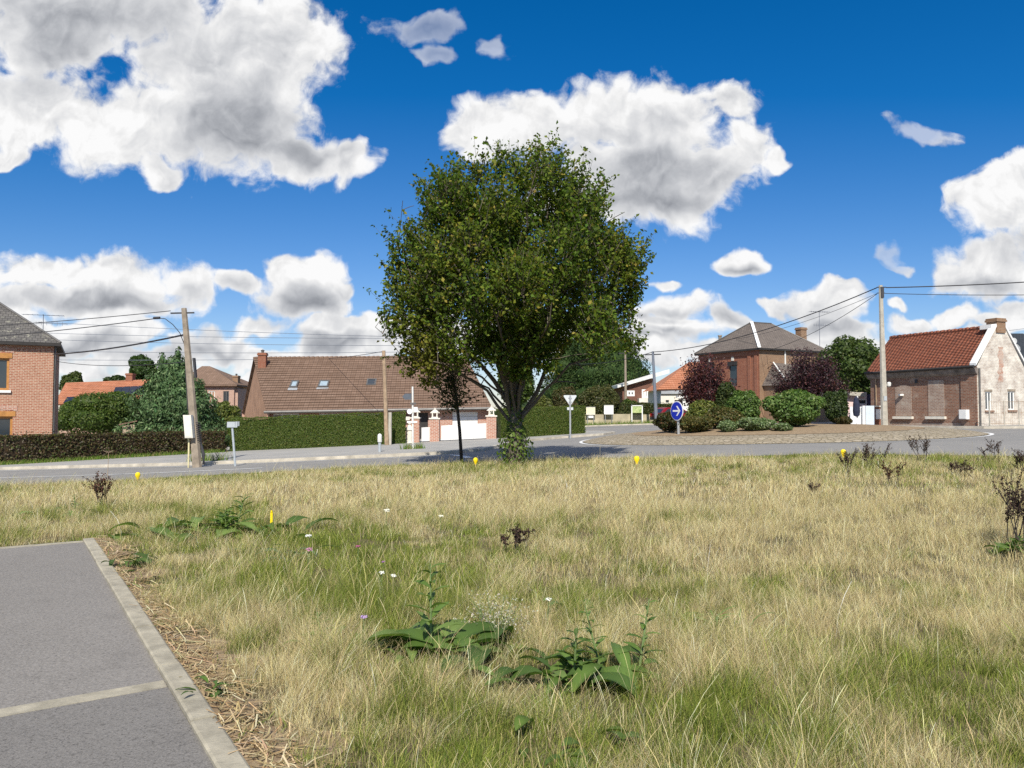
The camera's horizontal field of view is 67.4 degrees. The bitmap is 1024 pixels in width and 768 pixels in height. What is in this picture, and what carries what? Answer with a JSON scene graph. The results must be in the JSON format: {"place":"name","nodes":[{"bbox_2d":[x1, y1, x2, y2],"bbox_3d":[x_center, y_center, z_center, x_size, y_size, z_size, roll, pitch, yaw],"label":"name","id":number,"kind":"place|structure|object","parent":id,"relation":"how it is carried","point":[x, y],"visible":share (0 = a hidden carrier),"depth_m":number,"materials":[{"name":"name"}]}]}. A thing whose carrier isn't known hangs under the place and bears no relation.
{"place":"outdoors","nodes":[
{"label":"outdoors","id":0,"kind":"place"},
{"bbox_2d":[0,542,165,708],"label":"path","id":1,"kind":"structure","parent":0,"point":[67,629],"depth_m":5.54,"materials":[{"name":"grey asphalt"}]},
{"bbox_2d":[0,684,213,767],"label":"path","id":2,"kind":"structure","parent":0,"point":[148,729],"depth_m":3.75,"materials":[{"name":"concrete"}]},
{"bbox_2d":[46,322,397,336],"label":"overhead wire","id":3,"kind":"object","parent":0,"point":[215,330],"visible":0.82,"depth_m":61.20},
{"bbox_2d":[54,333,402,338],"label":"overhead wire","id":4,"kind":"object","parent":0,"point":[235,337],"visible":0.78,"depth_m":61.00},
{"bbox_2d":[72,340,402,345],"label":"overhead wire","id":5,"kind":"object","parent":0,"point":[263,344],"visible":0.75,"depth_m":60.68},
{"bbox_2d":[0,431,607,466],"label":"pavement","id":6,"kind":"structure","parent":0,"point":[445,445],"depth_m":33.70,"materials":[{"name":"concrete"}]},
{"bbox_2d":[214,401,240,423],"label":"bush","id":7,"kind":"object","parent":6,"relation":"on","point":[227,410],"visible":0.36,"depth_m":59.47,"materials":[{"name":"green plant"}]},
{"bbox_2d":[227,421,239,465],"bbox_3d":[-9.851,2.172,27.121,0.404,1.695,0.124,0,-2,-6],"label":"street sign","id":8,"kind":"object","parent":6,"relation":"on","point":[233,424],"visible":0.83,"depth_m":27.11,"materials":[{"name":"white metal"}]},
{"bbox_2d":[229,410,405,450],"bbox_3d":[-10.028,2.473,40.137,8.899,2.245,1.360,0,-2,-8],"label":"hedge","id":9,"kind":"object","parent":6,"relation":"on","point":[280,432],"visible":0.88,"depth_m":39.66,"materials":[{"name":"green plant"}]},
{"bbox_2d":[382,351,391,444],"bbox_3d":[-6.431,0.855,39.268,0.562,5.157,0.338,-1,-2,14],"label":"utility pole","id":10,"kind":"object","parent":6,"relation":"on","point":[387,428],"visible":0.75,"depth_m":39.19,"materials":[{"name":"brown wood"}]},
{"bbox_2d":[402,387,417,447],"bbox_3d":[-4.405,1.503,33.137,0.667,2.790,0.140,0,-2,0],"label":"signpost","id":11,"kind":"object","parent":6,"relation":"on","point":[409,397],"visible":0.95,"depth_m":33.13,"materials":[{"name":"metal"}]},
{"bbox_2d":[410,410,420,442],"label":"gate pillar","id":12,"kind":"structure","parent":6,"relation":"on","point":[417,418],"depth_m":40.92,"materials":[{"name":"brick"}]},
{"bbox_2d":[429,408,440,441],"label":"gate pillar","id":13,"kind":"structure","parent":6,"relation":"on","point":[434,429],"depth_m":41.39,"materials":[{"name":"brick"}]},
{"bbox_2d":[485,406,496,438],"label":"gate pillar","id":14,"kind":"structure","parent":6,"relation":"on","point":[490,426],"depth_m":42.66,"materials":[{"name":"brick"}]},
{"bbox_2d":[441,423,485,439],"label":"picket gate","id":15,"kind":"structure","parent":14,"relation":"attached to","point":[468,431],"depth_m":42.30,"materials":[{"name":"white paint"}]},
{"bbox_2d":[495,404,585,437],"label":"hedge","id":16,"kind":"object","parent":6,"relation":"on","point":[541,421],"visible":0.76,"depth_m":43.90,"materials":[{"name":"green plant"}]},
{"bbox_2d":[0,419,1023,767],"bbox_3d":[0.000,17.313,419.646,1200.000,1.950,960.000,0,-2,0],"label":"ground","id":17,"kind":"structure","parent":0,"point":[602,683],"depth_m":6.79,"materials":[{"name":"green"}]},
{"bbox_2d":[0,302,65,436],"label":"brick house","id":18,"kind":"structure","parent":17,"relation":"on","point":[29,380],"depth_m":39.58,"materials":[{"name":"red brick"}]},
{"bbox_2d":[0,346,13,392],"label":"window","id":19,"kind":"structure","parent":18,"relation":"in","point":[4,357],"depth_m":39.10,"materials":[{"name":"brown wood"}]},
{"bbox_2d":[0,405,16,434],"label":"window","id":20,"kind":"structure","parent":18,"relation":"in","point":[6,417],"depth_m":39.07,"materials":[{"name":"brown wood"}]},
{"bbox_2d":[0,541,82,548],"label":"path edging","id":21,"kind":"object","parent":17,"relation":"on","point":[40,544],"visible":0.33,"depth_m":9.17,"materials":[{"name":"concrete"}]},
{"bbox_2d":[59,370,83,391],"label":"tree","id":22,"kind":"object","parent":17,"relation":"on","point":[74,376],"visible":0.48,"depth_m":94.52,"materials":[{"name":"green plant"}]},
{"bbox_2d":[0,680,166,716],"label":"path strip","id":23,"kind":"object","parent":17,"relation":"on","point":[30,707],"visible":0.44,"depth_m":4.24,"materials":[{"name":"concrete"}]},
{"bbox_2d":[58,390,137,433],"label":"shrub","id":24,"kind":"object","parent":17,"relation":"on","point":[95,412],"visible":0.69,"depth_m":55.38,"materials":[{"name":"green plant"}]},
{"bbox_2d":[81,471,115,506],"bbox_3d":[-7.087,1.826,13.202,0.426,0.670,0.470,-1,-2,14],"label":"dried dock","id":25,"kind":"object","parent":17,"relation":"on","point":[99,483],"visible":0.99,"depth_m":13.15,"materials":[{"name":"brown plant"}]},
{"bbox_2d":[58,373,145,434],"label":"orange roof house","id":26,"kind":"structure","parent":17,"relation":"on","point":[70,391],"depth_m":68.79,"materials":[{"name":"orange tile"}]},
{"bbox_2d":[0,427,227,464],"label":"hedge","id":27,"kind":"object","parent":17,"relation":"on","point":[42,446],"visible":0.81,"depth_m":35.21,"materials":[{"name":"green plant"}]},
{"bbox_2d":[128,353,156,379],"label":"tree","id":28,"kind":"object","parent":17,"relation":"on","point":[142,360],"visible":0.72,"depth_m":79.42,"materials":[{"name":"green plant"}]},
{"bbox_2d":[83,538,250,767],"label":"kerb","id":29,"kind":"structure","parent":17,"relation":"on","point":[217,743],"depth_m":4.50,"materials":[{"name":"concrete"}]},
{"bbox_2d":[111,345,228,433],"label":"conifer tree","id":30,"kind":"object","parent":17,"relation":"on","point":[160,404],"visible":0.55,"depth_m":44.74,"materials":[{"name":"green plant"}]},
{"bbox_2d":[170,308,204,467],"bbox_3d":[-11.697,0.217,27.644,1.568,5.997,0.610,-1,-3,31],"label":"utility pole","id":31,"kind":"object","parent":17,"relation":"on","point":[192,430],"visible":0.99,"depth_m":27.54,"materials":[{"name":"concrete"}]},
{"bbox_2d":[52,334,182,354],"bbox_3d":[-17.836,-1.654,33.905,16.940,0.297,0.063,-2,-3,45],"label":"overhead wire","id":32,"kind":"object","parent":31,"relation":"attached to","point":[120,346],"visible":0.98,"depth_m":32.51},
{"bbox_2d":[193,366,247,415],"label":"pink house","id":33,"kind":"structure","parent":17,"relation":"on","point":[225,386],"depth_m":78.69,"materials":[{"name":"paint"}]},
{"bbox_2d":[107,493,339,542],"bbox_3d":[-3.764,1.781,10.013,2.934,0.682,1.594,0,-2,0],"label":"broadleaf weed","id":34,"kind":"object","parent":17,"relation":"on","point":[225,519],"visible":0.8,"depth_m":10.05,"materials":[{"name":"green plant"}]},
{"bbox_2d":[96,538,361,767],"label":"dry grass clippings","id":35,"kind":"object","parent":17,"relation":"on","point":[254,762],"depth_m":4.31,"materials":[{"name":"beige plant"}]},
{"bbox_2d":[100,553,162,572],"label":"kerb weed","id":36,"kind":"object","parent":35,"relation":"on","point":[139,560],"visible":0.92,"depth_m":7.84,"materials":[{"name":"green plant"}]},
{"bbox_2d":[175,675,229,697],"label":"kerb weed","id":37,"kind":"object","parent":35,"relation":"on","point":[218,690],"visible":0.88,"depth_m":4.30,"materials":[{"name":"green plant"}]},
{"bbox_2d":[282,612,404,665],"bbox_3d":[-0.972,1.692,5.129,0.944,0.270,0.591,-1,-2,29],"label":"broadleaf weed","id":38,"kind":"object","parent":17,"relation":"on","point":[392,650],"visible":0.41,"depth_m":5.21,"materials":[{"name":"green plant"}]},
{"bbox_2d":[242,349,493,438],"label":"bungalow","id":39,"kind":"object","parent":17,"relation":"on","point":[299,385],"visible":0.56,"depth_m":48.75,"materials":[{"name":"tile"}]},
{"bbox_2d":[452,412,477,424],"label":"garage door","id":40,"kind":"structure","parent":39,"relation":"in","point":[465,417],"depth_m":47.38,"materials":[{"name":"white paint"}]},
{"bbox_2d":[361,563,548,669],"bbox_3d":[-0.399,1.544,4.989,1.149,0.712,0.926,1,-2,-14],"label":"broadleaf weed","id":41,"kind":"object","parent":17,"relation":"on","point":[419,634],"visible":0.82,"depth_m":5.05,"materials":[{"name":"green plant"}]},
{"bbox_2d":[427,342,486,461],"bbox_3d":[-1.704,0.537,24.079,2.047,4.104,2.309,1,-2,-27],"label":"young tree","id":42,"kind":"object","parent":17,"relation":"on","point":[451,380],"visible":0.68,"depth_m":23.96,"materials":[{"name":"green plant"}]},
{"bbox_2d":[453,576,543,644],"bbox_3d":[-0.085,1.564,5.296,0.623,0.486,0.358,-1,-2,22],"label":"seeding thistle","id":43,"kind":"object","parent":17,"relation":"on","point":[491,618],"visible":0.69,"depth_m":5.30,"materials":[{"name":"plant"}]},
{"bbox_2d":[363,120,656,465],"bbox_3d":[-0.230,-2.542,22.376,8.142,10.205,7.490,-2,-3,35],"label":"broadleaf tree","id":44,"kind":"object","parent":17,"relation":"on","point":[517,323],"visible":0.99,"depth_m":20.69,"materials":[{"name":"green plant"}]},
{"bbox_2d":[499,524,529,550],"bbox_3d":[0.017,1.751,8.607,0.351,0.336,0.238,2,-3,-36],"label":"dried dock","id":45,"kind":"object","parent":17,"relation":"on","point":[516,536],"visible":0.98,"depth_m":8.61,"materials":[{"name":"brown plant"}]},
{"bbox_2d":[497,366,535,404],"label":"tree","id":46,"kind":"object","parent":17,"relation":"on","point":[528,391],"visible":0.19,"depth_m":59.52,"materials":[{"name":"green plant"}]},
{"bbox_2d":[534,393,554,408],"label":"bush","id":47,"kind":"object","parent":17,"relation":"on","point":[543,401],"visible":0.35,"depth_m":61.23,"materials":[{"name":"green plant"}]},
{"bbox_2d":[441,628,667,697],"bbox_3d":[0.261,1.641,4.510,1.368,0.433,0.622,0,-2,0],"label":"broadleaf weed","id":48,"kind":"object","parent":17,"relation":"on","point":[585,668],"visible":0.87,"depth_m":4.49,"materials":[{"name":"green plant"}]},
{"bbox_2d":[514,715,680,767],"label":"broadleaf weed","id":49,"kind":"object","parent":17,"relation":"on","point":[523,719],"visible":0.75,"depth_m":3.56,"materials":[{"name":"green plant"}]},
{"bbox_2d":[552,599,662,672],"bbox_3d":[0.625,1.566,4.748,0.594,0.464,0.493,-1,-3,34],"label":"broadleaf weed","id":50,"kind":"object","parent":17,"relation":"on","point":[631,645],"visible":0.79,"depth_m":4.72,"materials":[{"name":"green plant"}]},
{"bbox_2d":[585,413,652,424],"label":"wall","id":51,"kind":"structure","parent":17,"relation":"on","point":[610,418],"depth_m":69.83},
{"bbox_2d":[681,606,775,624],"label":"grass tuft","id":52,"kind":"object","parent":17,"relation":"on","point":[717,617],"visible":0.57,"depth_m":5.62,"materials":[{"name":"green plant"}]},
{"bbox_2d":[694,322,829,422],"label":"brick house","id":53,"kind":"structure","parent":17,"relation":"on","point":[748,357],"depth_m":56.73,"materials":[{"name":"brick"}]},
{"bbox_2d":[836,448,858,476],"bbox_3d":[7.036,1.648,16.117,0.472,0.644,0.277,-1,-3,32],"label":"dried dock","id":54,"kind":"object","parent":17,"relation":"on","point":[846,458],"visible":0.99,"depth_m":16.07,"materials":[{"name":"brown plant"}]},
{"bbox_2d":[855,440,891,466],"bbox_3d":[8.087,1.595,17.107,0.790,0.719,0.737,0,-2,0],"label":"dried dock","id":55,"kind":"object","parent":17,"relation":"on","point":[865,453],"visible":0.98,"depth_m":17.10,"materials":[{"name":"brown plant"}]},
{"bbox_2d":[872,458,906,485],"bbox_3d":[7.208,1.673,14.687,0.622,0.569,0.308,-1,-2,25],"label":"dried dock","id":56,"kind":"object","parent":17,"relation":"on","point":[888,474],"visible":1,"depth_m":14.65,"materials":[{"name":"brown plant"}]},
{"bbox_2d":[905,434,930,460],"bbox_3d":[10.015,1.562,18.949,0.552,0.712,0.431,0,-2,11],"label":"dried dock","id":57,"kind":"object","parent":17,"relation":"on","point":[924,449],"visible":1,"depth_m":18.89,"materials":[{"name":"brown plant"}]},
{"bbox_2d":[983,535,1023,555],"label":"broadleaf weed","id":58,"kind":"object","parent":17,"relation":"on","point":[1002,547],"visible":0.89,"depth_m":8.40,"materials":[{"name":"green plant"}]},
{"bbox_2d":[986,468,1023,552],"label":"dried dock","id":59,"kind":"object","parent":17,"relation":"on","point":[1014,503],"visible":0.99,"depth_m":8.67,"materials":[{"name":"brown plant"}]},
{"bbox_2d":[1010,333,1023,357],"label":"slate house","id":60,"kind":"structure","parent":17,"relation":"on","point":[1019,337],"depth_m":65.39,"materials":[{"name":"grey stone"}]},
{"bbox_2d":[0,425,1023,484],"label":"road","id":61,"kind":"structure","parent":0,"point":[1009,439],"depth_m":25.79,"materials":[{"name":"grey asphalt"}]},
{"bbox_2d":[0,431,614,469],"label":"kerb","id":62,"kind":"structure","parent":61,"relation":"on","point":[269,460],"depth_m":29.42,"materials":[{"name":"concrete"}]},
{"bbox_2d":[564,395,575,437],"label":"give way sign","id":63,"kind":"object","parent":61,"relation":"on","point":[569,399],"visible":1,"depth_m":40.27,"materials":[{"name":"metal"}]},
{"bbox_2d":[583,427,988,444],"bbox_3d":[11.500,2.248,34.240,16.600,0.704,16.600,0,-2,0],"label":"roundabout apron","id":64,"kind":"object","parent":61,"relation":"on","point":[632,439],"visible":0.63,"depth_m":27.85,"materials":[{"name":"beige stone"}]},
{"bbox_2d":[632,424,923,435],"bbox_3d":[11.500,2.019,34.248,12.200,0.479,12.200,0,-2,0],"label":"roundabout bed","id":65,"kind":"object","parent":64,"relation":"on","point":[824,428],"visible":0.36,"depth_m":30.22,"materials":[{"name":"beige gravel"}]},
{"bbox_2d":[652,411,676,431],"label":"bush","id":66,"kind":"object","parent":65,"relation":"on","point":[664,421],"visible":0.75,"depth_m":32.55,"materials":[{"name":"green plant"}]},
{"bbox_2d":[671,401,682,433],"bbox_3d":[6.775,1.434,31.363,0.148,1.473,0.800,1,-2,-26],"label":"direction sign","id":67,"kind":"object","parent":65,"relation":"on","point":[676,410],"visible":0.96,"depth_m":31.32,"materials":[{"name":"metal"}]},
{"bbox_2d":[675,415,715,432],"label":"bush","id":68,"kind":"object","parent":65,"relation":"on","point":[692,424],"visible":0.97,"depth_m":31.11,"materials":[{"name":"green plant"}]},
{"bbox_2d":[684,400,715,416],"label":"bush","id":69,"kind":"object","parent":65,"relation":"on","point":[697,408],"visible":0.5,"depth_m":33.07,"materials":[{"name":"green plant"}]},
{"bbox_2d":[675,350,740,405],"bbox_3d":[9.139,0.256,36.058,3.134,3.878,2.505,0,-2,0],"label":"purple tree","id":70,"kind":"object","parent":65,"relation":"on","point":[699,385],"visible":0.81,"depth_m":35.71,"materials":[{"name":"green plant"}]},
{"bbox_2d":[704,405,746,428],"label":"bush","id":71,"kind":"object","parent":65,"relation":"on","point":[719,413],"visible":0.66,"depth_m":31.98,"materials":[{"name":"green plant"}]},
{"bbox_2d":[715,382,735,406],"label":"bush","id":72,"kind":"object","parent":65,"relation":"on","point":[725,391],"visible":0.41,"depth_m":34.66,"materials":[{"name":"green plant"}]},
{"bbox_2d":[716,420,738,431],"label":"bush","id":73,"kind":"object","parent":65,"relation":"on","point":[727,426],"visible":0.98,"depth_m":30.25,"materials":[{"name":"green plant"}]},
{"bbox_2d":[725,389,761,417],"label":"bush","id":74,"kind":"object","parent":65,"relation":"on","point":[747,403],"visible":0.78,"depth_m":32.89,"materials":[{"name":"green plant"}]},
{"bbox_2d":[735,417,776,430],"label":"bush","id":75,"kind":"object","parent":65,"relation":"on","point":[753,423],"visible":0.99,"depth_m":29.98,"materials":[{"name":"green plant"}]},
{"bbox_2d":[771,422,792,430],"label":"bush","id":76,"kind":"object","parent":65,"relation":"on","point":[786,426],"visible":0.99,"depth_m":29.41,"materials":[{"name":"green plant"}]},
{"bbox_2d":[760,388,826,426],"bbox_3d":[11.601,1.005,31.527,2.739,1.781,1.935,0,-2,0],"label":"bush","id":77,"kind":"object","parent":65,"relation":"on","point":[795,407],"visible":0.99,"depth_m":31.15,"materials":[{"name":"green plant"}]},
{"bbox_2d":[764,346,856,423],"bbox_3d":[14.452,0.127,37.224,3.939,3.987,3.679,1,-3,-32],"label":"purple tree","id":78,"kind":"object","parent":65,"relation":"on","point":[817,382],"visible":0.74,"depth_m":36.68,"materials":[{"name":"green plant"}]},
{"bbox_2d":[823,389,849,423],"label":"bush","id":79,"kind":"object","parent":65,"relation":"on","point":[837,405],"visible":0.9,"depth_m":33.95,"materials":[{"name":"green plant"}]},
{"bbox_2d":[912,426,1023,428],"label":"kerb","id":80,"kind":"structure","parent":61,"relation":"on","point":[986,427],"depth_m":37.10,"materials":[{"name":"concrete"}]},
{"bbox_2d":[0,0,1023,413],"label":"sky","id":81,"kind":"structure","parent":0,"point":[233,164],"materials":[{"name":"blue"}]},
{"bbox_2d":[777,422,1023,425],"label":"pavement","id":82,"kind":"structure","parent":0,"point":[896,425],"depth_m":41.78,"materials":[{"name":"concrete"}]},
{"bbox_2d":[820,390,870,422],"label":"lean to shed","id":83,"kind":"object","parent":82,"relation":"on","point":[864,398],"visible":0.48,"depth_m":47.00,"materials":[{"name":"white paint"}]},
{"bbox_2d":[814,334,879,393],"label":"tree","id":84,"kind":"object","parent":82,"relation":"on","point":[856,361],"visible":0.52,"depth_m":48.87,"materials":[{"name":"green plant"}]},
{"bbox_2d":[853,396,859,423],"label":"folded parasol","id":85,"kind":"object","parent":82,"relation":"on","point":[856,408],"visible":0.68,"depth_m":41.05,"materials":[{"name":"fabric"}]},
{"bbox_2d":[850,406,874,424],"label":"yard gate","id":86,"kind":"structure","parent":82,"relation":"on","point":[868,411],"depth_m":42.45,"materials":[{"name":"white metal"}]},
{"bbox_2d":[874,406,880,424],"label":"brick pier","id":87,"kind":"structure","parent":82,"relation":"on","point":[877,415],"depth_m":42.57,"materials":[{"name":"brick"}]},
{"bbox_2d":[877,285,890,424],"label":"utility pole","id":88,"kind":"object","parent":82,"relation":"on","point":[883,400],"visible":0.94,"depth_m":41.70,"materials":[{"name":"concrete"}]},
{"bbox_2d":[655,287,876,351],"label":"overhead wire","id":89,"kind":"object","parent":88,"relation":"attached to","point":[774,326],"visible":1,"depth_m":50.02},
{"bbox_2d":[886,282,1023,287],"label":"overhead wire","id":90,"kind":"object","parent":88,"relation":"attached to","point":[955,285],"visible":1,"depth_m":41.33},
{"bbox_2d":[864,318,1023,425],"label":"cottage","id":91,"kind":"structure","parent":82,"relation":"on","point":[957,377],"depth_m":39.53,"materials":[{"name":"red brick"}]},
{"bbox_2d":[892,385,913,418],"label":"blocked window","id":92,"kind":"structure","parent":91,"relation":"in","point":[903,404],"depth_m":41.89,"materials":[{"name":"brick"}]},
{"bbox_2d":[925,380,945,418],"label":"blocked window","id":93,"kind":"structure","parent":91,"relation":"in","point":[936,410],"depth_m":40.06,"materials":[{"name":"brick"}]},
{"bbox_2d":[984,389,994,411],"bbox_3d":[23.763,0.842,38.383,0.633,1.138,0.312,1,-2,-21],"label":"window","id":94,"kind":"structure","parent":91,"relation":"in","point":[987,391],"depth_m":38.34,"materials":[{"name":"white paint"}]},
{"bbox_2d":[1007,389,1017,411],"bbox_3d":[25.343,0.842,39.052,0.675,1.148,0.330,1,-2,-19],"label":"window","id":95,"kind":"structure","parent":91,"relation":"in","point":[1010,391],"depth_m":39.02,"materials":[{"name":"white glass"}]},
{"bbox_2d":[988,400,1023,425],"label":"wire fence","id":96,"kind":"object","parent":82,"relation":"on","point":[1018,401],"visible":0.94,"depth_m":37.05,"materials":[{"name":"metal"}]},
{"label":"verge","id":97,"kind":"structure","parent":0,"visible":0},
{"bbox_2d":[537,339,580,398],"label":"conifer tree","id":98,"kind":"object","parent":97,"relation":"on","point":[548,392],"visible":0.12,"depth_m":98.40,"materials":[{"name":"green plant"}]},
{"bbox_2d":[551,385,576,407],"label":"bush","id":99,"kind":"object","parent":97,"relation":"on","point":[558,399],"visible":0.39,"depth_m":65.46,"materials":[{"name":"green plant"}]},
{"bbox_2d":[578,383,619,413],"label":"bush","id":100,"kind":"object","parent":97,"relation":"on","point":[598,397],"visible":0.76,"depth_m":70.78,"materials":[{"name":"green plant"}]},
{"bbox_2d":[560,307,651,402],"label":"conifer tree","id":101,"kind":"object","parent":97,"relation":"on","point":[611,373],"visible":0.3,"depth_m":95.08,"materials":[{"name":"green plant"}]},
{"bbox_2d":[576,401,672,413],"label":"hedge","id":102,"kind":"object","parent":97,"relation":"on","point":[623,408],"visible":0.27,"depth_m":72.06,"materials":[{"name":"green plant"}]},
{"bbox_2d":[619,351,630,399],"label":"utility pole","id":103,"kind":"object","parent":97,"relation":"on","point":[625,381],"visible":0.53,"depth_m":82.01,"materials":[{"name":"concrete"}]},
{"bbox_2d":[612,369,668,404],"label":"chalet house","id":104,"kind":"structure","parent":97,"relation":"on","point":[635,390],"depth_m":86.03,"materials":[{"name":"red brick"}]},
{"bbox_2d":[645,351,660,421],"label":"utility pole","id":105,"kind":"object","parent":97,"relation":"on","point":[654,391],"visible":0.85,"depth_m":65.95,"materials":[{"name":"metal"}]},
{"bbox_2d":[643,362,697,410],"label":"white outbuilding","id":106,"kind":"structure","parent":97,"relation":"on","point":[667,387],"depth_m":74.66,"materials":[{"name":"tile"}]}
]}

